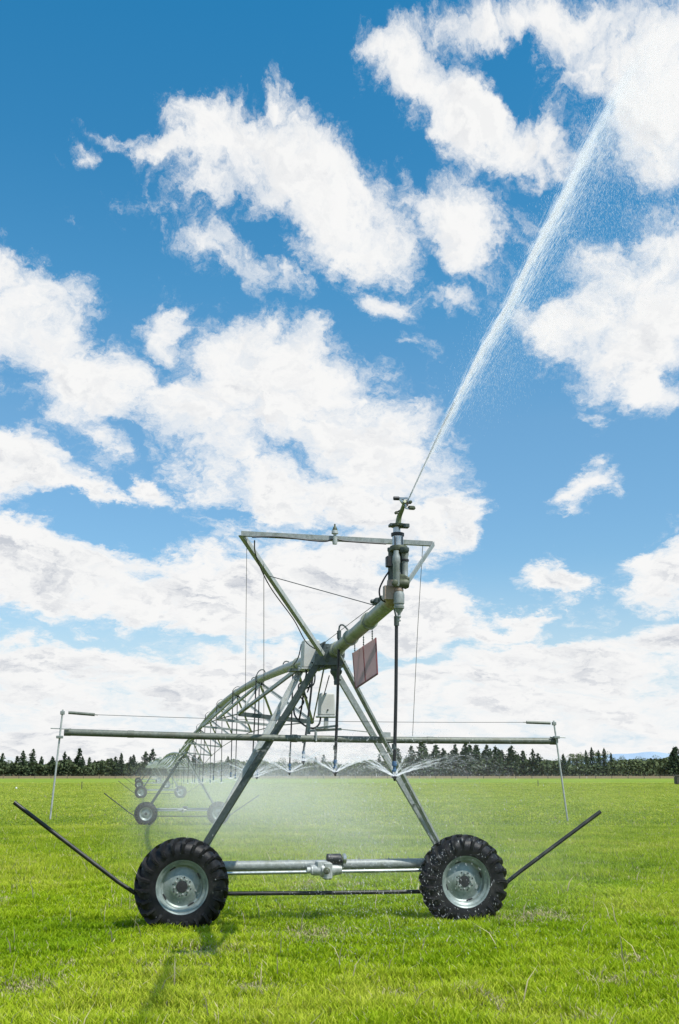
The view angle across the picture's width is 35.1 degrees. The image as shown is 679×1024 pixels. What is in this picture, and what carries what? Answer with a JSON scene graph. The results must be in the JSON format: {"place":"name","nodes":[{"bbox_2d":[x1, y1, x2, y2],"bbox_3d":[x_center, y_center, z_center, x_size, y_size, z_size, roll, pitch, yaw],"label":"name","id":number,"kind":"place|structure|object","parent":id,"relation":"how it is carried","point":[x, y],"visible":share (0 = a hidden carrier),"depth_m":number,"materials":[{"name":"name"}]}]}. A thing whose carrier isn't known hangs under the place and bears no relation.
{"place":"outdoors","nodes":[
{"label":"outdoors","id":0,"kind":"place"},
{"bbox_2d":[0,868,678,1023],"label":"grass","id":1,"kind":"structure","parent":0,"point":[520,954],"depth_m":12.27,"materials":[{"name":"green plant"}]},
{"bbox_2d":[0,821,678,882],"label":"grass","id":2,"kind":"structure","parent":0,"point":[123,853],"depth_m":37.26,"materials":[{"name":"green plant"}]},
{"bbox_2d":[0,782,678,825],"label":"grass","id":3,"kind":"structure","parent":0,"point":[370,790],"depth_m":100.29,"materials":[{"name":"green plant"}]},
{"bbox_2d":[0,772,678,1023],"bbox_3d":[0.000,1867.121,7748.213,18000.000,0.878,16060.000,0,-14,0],"label":"ground","id":4,"kind":"structure","parent":0,"point":[379,779],"depth_m":115.07,"materials":[{"name":"green plant"}]},
{"bbox_2d":[0,753,6,775],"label":"pine tree","id":5,"kind":"object","parent":4,"relation":"on","point":[2,757],"visible":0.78,"depth_m":457.76,"materials":[{"name":"green plant"}]},
{"bbox_2d":[8,755,18,775],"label":"pine tree","id":6,"kind":"object","parent":4,"relation":"on","point":[17,757],"visible":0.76,"depth_m":455.55,"materials":[{"name":"green plant"}]},
{"bbox_2d":[15,751,27,775],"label":"pine tree","id":7,"kind":"object","parent":4,"relation":"on","point":[23,758],"visible":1,"depth_m":453.41,"materials":[{"name":"green plant"}]},
{"bbox_2d":[22,749,39,775],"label":"pine tree","id":8,"kind":"object","parent":4,"relation":"on","point":[32,757],"visible":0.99,"depth_m":452.95,"materials":[{"name":"green plant"}]},
{"bbox_2d":[38,756,46,775],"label":"pine tree","id":9,"kind":"object","parent":4,"relation":"on","point":[41,762],"visible":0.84,"depth_m":455.52,"materials":[{"name":"green plant"}]},
{"bbox_2d":[45,756,57,775],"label":"pine tree","id":10,"kind":"object","parent":4,"relation":"on","point":[52,761],"visible":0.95,"depth_m":452.13,"materials":[{"name":"green plant"}]},
{"bbox_2d":[58,751,68,773],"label":"pine tree","id":11,"kind":"object","parent":4,"relation":"on","point":[64,757],"visible":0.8,"depth_m":456.93,"materials":[{"name":"green plant"}]},
{"bbox_2d":[69,748,85,773],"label":"pine tree","id":12,"kind":"object","parent":4,"relation":"on","point":[77,758],"visible":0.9,"depth_m":454.19,"materials":[{"name":"green plant"}]},
{"bbox_2d":[97,760,104,775],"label":"pine tree","id":13,"kind":"object","parent":4,"relation":"on","point":[101,765],"visible":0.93,"depth_m":454.76,"materials":[{"name":"green plant"}]},
{"bbox_2d":[110,757,118,775],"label":"pine tree","id":14,"kind":"object","parent":4,"relation":"on","point":[115,760],"visible":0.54,"depth_m":457.38,"materials":[{"name":"green plant"}]},
{"bbox_2d":[115,753,126,775],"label":"pine tree","id":15,"kind":"object","parent":4,"relation":"on","point":[121,769],"visible":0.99,"depth_m":450.28,"materials":[{"name":"green plant"}]},
{"bbox_2d":[128,755,137,774],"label":"pine tree","id":16,"kind":"object","parent":4,"relation":"on","point":[133,762],"visible":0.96,"depth_m":454.45,"materials":[{"name":"green plant"}]},
{"bbox_2d":[139,751,150,773],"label":"pine tree","id":17,"kind":"object","parent":4,"relation":"on","point":[145,757],"visible":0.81,"depth_m":454.98,"materials":[{"name":"green plant"}]},
{"bbox_2d":[145,749,157,773],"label":"pine tree","id":18,"kind":"object","parent":4,"relation":"on","point":[152,754],"visible":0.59,"depth_m":453.19,"materials":[{"name":"green plant"}]},
{"bbox_2d":[215,760,223,774],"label":"willow tree","id":19,"kind":"object","parent":4,"relation":"on","point":[219,767],"visible":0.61,"depth_m":456.59,"materials":[{"name":"green plant"}]},
{"bbox_2d":[222,756,230,774],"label":"pine tree","id":20,"kind":"object","parent":4,"relation":"on","point":[226,768],"visible":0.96,"depth_m":452.87,"materials":[{"name":"green plant"}]},
{"bbox_2d":[278,757,293,773],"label":"willow tree","id":21,"kind":"object","parent":4,"relation":"on","point":[285,762],"visible":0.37,"depth_m":459.75,"materials":[{"name":"green plant"}]},
{"bbox_2d":[13,496,601,928],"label":"pivot irrigator","id":22,"kind":"object","parent":4,"relation":"on","point":[181,882],"visible":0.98,"depth_m":15.53,"materials":[{"name":"metal"}]},
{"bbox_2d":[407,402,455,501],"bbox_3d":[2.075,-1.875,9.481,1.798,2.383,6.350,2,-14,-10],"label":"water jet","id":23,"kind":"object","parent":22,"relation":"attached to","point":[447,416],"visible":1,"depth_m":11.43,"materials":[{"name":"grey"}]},
{"bbox_2d":[309,756,319,775],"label":"pine tree","id":24,"kind":"object","parent":4,"relation":"on","point":[315,761],"visible":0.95,"depth_m":453.58,"materials":[{"name":"green plant"}]},
{"bbox_2d":[320,755,326,762],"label":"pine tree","id":25,"kind":"object","parent":4,"relation":"on","point":[323,758],"visible":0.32,"depth_m":474.00,"materials":[{"name":"green plant"}]},
{"bbox_2d":[0,757,678,775],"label":"undergrowth","id":26,"kind":"object","parent":4,"relation":"on","point":[270,769],"visible":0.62,"depth_m":452.62,"materials":[{"name":"green plant"}]},
{"bbox_2d":[3,774,675,778],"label":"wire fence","id":27,"kind":"object","parent":4,"relation":"on","point":[339,776],"visible":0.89,"depth_m":335.04,"materials":[{"name":"metal"}]},
{"bbox_2d":[354,762,366,775],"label":"willow tree","id":28,"kind":"object","parent":4,"relation":"on","point":[360,770],"visible":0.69,"depth_m":455.46,"materials":[{"name":"green plant"}]},
{"bbox_2d":[372,754,384,775],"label":"pine tree","id":29,"kind":"object","parent":4,"relation":"on","point":[379,759],"visible":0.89,"depth_m":454.58,"materials":[{"name":"green plant"}]},
{"bbox_2d":[396,748,403,763],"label":"pine tree","id":30,"kind":"object","parent":4,"relation":"on","point":[399,759],"visible":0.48,"depth_m":470.00,"materials":[{"name":"green plant"}]},
{"bbox_2d":[403,745,416,773],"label":"pine tree","id":31,"kind":"object","parent":4,"relation":"on","point":[410,759],"visible":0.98,"depth_m":451.58,"materials":[{"name":"green plant"}]},
{"bbox_2d":[413,743,433,775],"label":"pine tree","id":32,"kind":"object","parent":4,"relation":"on","point":[420,759],"visible":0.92,"depth_m":450.05,"materials":[{"name":"green plant"}]},
{"bbox_2d":[425,745,446,775],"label":"pine tree","id":33,"kind":"object","parent":4,"relation":"on","point":[434,755],"visible":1,"depth_m":450.33,"materials":[{"name":"green plant"}]},
{"bbox_2d":[437,748,449,775],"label":"pine tree","id":34,"kind":"object","parent":4,"relation":"on","point":[445,763],"visible":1,"depth_m":450.42,"materials":[{"name":"green plant"}]},
{"bbox_2d":[440,750,450,765],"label":"pine tree","id":35,"kind":"object","parent":4,"relation":"on","point":[446,757],"visible":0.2,"depth_m":468.09,"materials":[{"name":"green plant"}]},
{"bbox_2d":[448,744,464,775],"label":"pine tree","id":36,"kind":"object","parent":4,"relation":"on","point":[454,751],"visible":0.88,"depth_m":454.93,"materials":[{"name":"green plant"}]},
{"bbox_2d":[461,744,474,766],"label":"pine tree","id":37,"kind":"object","parent":4,"relation":"on","point":[472,751],"visible":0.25,"depth_m":462.60,"materials":[{"name":"green plant"}]},
{"bbox_2d":[456,744,480,774],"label":"pine tree","id":38,"kind":"object","parent":4,"relation":"on","point":[466,759],"visible":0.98,"depth_m":450.79,"materials":[{"name":"green plant"}]},
{"bbox_2d":[469,746,485,775],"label":"pine tree","id":39,"kind":"object","parent":4,"relation":"on","point":[476,757],"visible":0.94,"depth_m":453.67,"materials":[{"name":"green plant"}]},
{"bbox_2d":[480,744,496,775],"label":"pine tree","id":40,"kind":"object","parent":4,"relation":"on","point":[486,756],"visible":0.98,"depth_m":453.60,"materials":[{"name":"green plant"}]},
{"bbox_2d":[488,746,505,775],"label":"pine tree","id":41,"kind":"object","parent":4,"relation":"on","point":[494,751],"visible":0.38,"depth_m":460.80,"materials":[{"name":"green plant"}]},
{"bbox_2d":[490,748,505,774],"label":"pine tree","id":42,"kind":"object","parent":4,"relation":"on","point":[498,754],"visible":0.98,"depth_m":451.34,"materials":[{"name":"green plant"}]},
{"bbox_2d":[504,747,518,774],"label":"pine tree","id":43,"kind":"object","parent":4,"relation":"on","point":[506,757],"visible":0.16,"depth_m":459.62,"materials":[{"name":"green plant"}]},
{"bbox_2d":[505,745,523,775],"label":"pine tree","id":44,"kind":"object","parent":4,"relation":"on","point":[512,757],"visible":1,"depth_m":451.48,"materials":[{"name":"green plant"}]},
{"bbox_2d":[517,751,531,775],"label":"pine tree","id":45,"kind":"object","parent":4,"relation":"on","point":[522,754],"visible":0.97,"depth_m":452.87,"materials":[{"name":"green plant"}]},
{"bbox_2d":[528,748,539,774],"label":"pine tree","id":46,"kind":"object","parent":4,"relation":"on","point":[534,764],"visible":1,"depth_m":451.64,"materials":[{"name":"green plant"}]},
{"bbox_2d":[535,753,546,774],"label":"pine tree","id":47,"kind":"object","parent":4,"relation":"on","point":[538,757],"visible":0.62,"depth_m":457.70,"materials":[{"name":"green plant"}]},
{"bbox_2d":[559,754,568,774],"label":"pine tree","id":48,"kind":"object","parent":4,"relation":"on","point":[564,764],"visible":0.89,"depth_m":450.75,"materials":[{"name":"green plant"}]},
{"bbox_2d":[566,753,586,775],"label":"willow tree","id":49,"kind":"object","parent":4,"relation":"on","point":[573,756],"visible":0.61,"depth_m":473.21,"materials":[{"name":"green plant"}]},
{"bbox_2d":[584,750,589,771],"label":"poplar tree","id":50,"kind":"object","parent":4,"relation":"on","point":[586,758],"visible":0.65,"depth_m":466.81,"materials":[{"name":"green plant"}]},
{"bbox_2d":[589,747,594,775],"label":"poplar tree","id":51,"kind":"object","parent":4,"relation":"on","point":[591,752],"visible":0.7,"depth_m":472.32,"materials":[{"name":"green plant"}]},
{"bbox_2d":[596,750,601,775],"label":"poplar tree","id":52,"kind":"object","parent":4,"relation":"on","point":[598,757],"visible":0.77,"depth_m":457.63,"materials":[{"name":"green plant"}]},
{"bbox_2d":[602,749,607,775],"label":"poplar tree","id":53,"kind":"object","parent":4,"relation":"on","point":[604,758],"visible":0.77,"depth_m":460.05,"materials":[{"name":"green plant"}]},
{"bbox_2d":[612,759,624,775],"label":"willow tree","id":54,"kind":"object","parent":4,"relation":"on","point":[620,761],"visible":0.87,"depth_m":455.63,"materials":[{"name":"green plant"}]},
{"bbox_2d":[629,756,643,775],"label":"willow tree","id":55,"kind":"object","parent":4,"relation":"on","point":[639,767],"visible":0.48,"depth_m":459.52,"materials":[{"name":"green plant"}]},
{"bbox_2d":[648,755,663,774],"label":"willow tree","id":56,"kind":"object","parent":4,"relation":"on","point":[655,765],"visible":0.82,"depth_m":455.03,"materials":[{"name":"green plant"}]},
{"bbox_2d":[665,746,678,773],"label":"pine tree","id":57,"kind":"object","parent":4,"relation":"on","point":[674,756],"visible":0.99,"depth_m":452.23,"materials":[{"name":"green plant"}]},
{"bbox_2d":[673,775,678,783],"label":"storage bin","id":58,"kind":"object","parent":4,"relation":"on","point":[676,779],"visible":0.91,"depth_m":207.96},
{"bbox_2d":[0,0,678,765],"label":"sky","id":59,"kind":"structure","parent":0,"point":[257,257],"materials":[{"name":"blue"}]},
{"bbox_2d":[178,730,597,965],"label":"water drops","id":60,"kind":"object","parent":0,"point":[359,832],"visible":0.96,"depth_m":12.49,"materials":[{"name":"clear liquid"}]},
{"bbox_2d":[589,751,615,764],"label":"willow tree","id":61,"kind":"object","parent":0,"point":[595,754],"visible":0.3,"depth_m":485.37,"materials":[{"name":"green plant"}]},
{"bbox_2d":[571,752,678,763],"bbox_3d":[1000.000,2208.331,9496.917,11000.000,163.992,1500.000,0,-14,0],"label":"hills","id":62,"kind":"structure","parent":0,"point":[647,755],"depth_m":9185.58,"materials":[{"name":"blue"}]}
]}

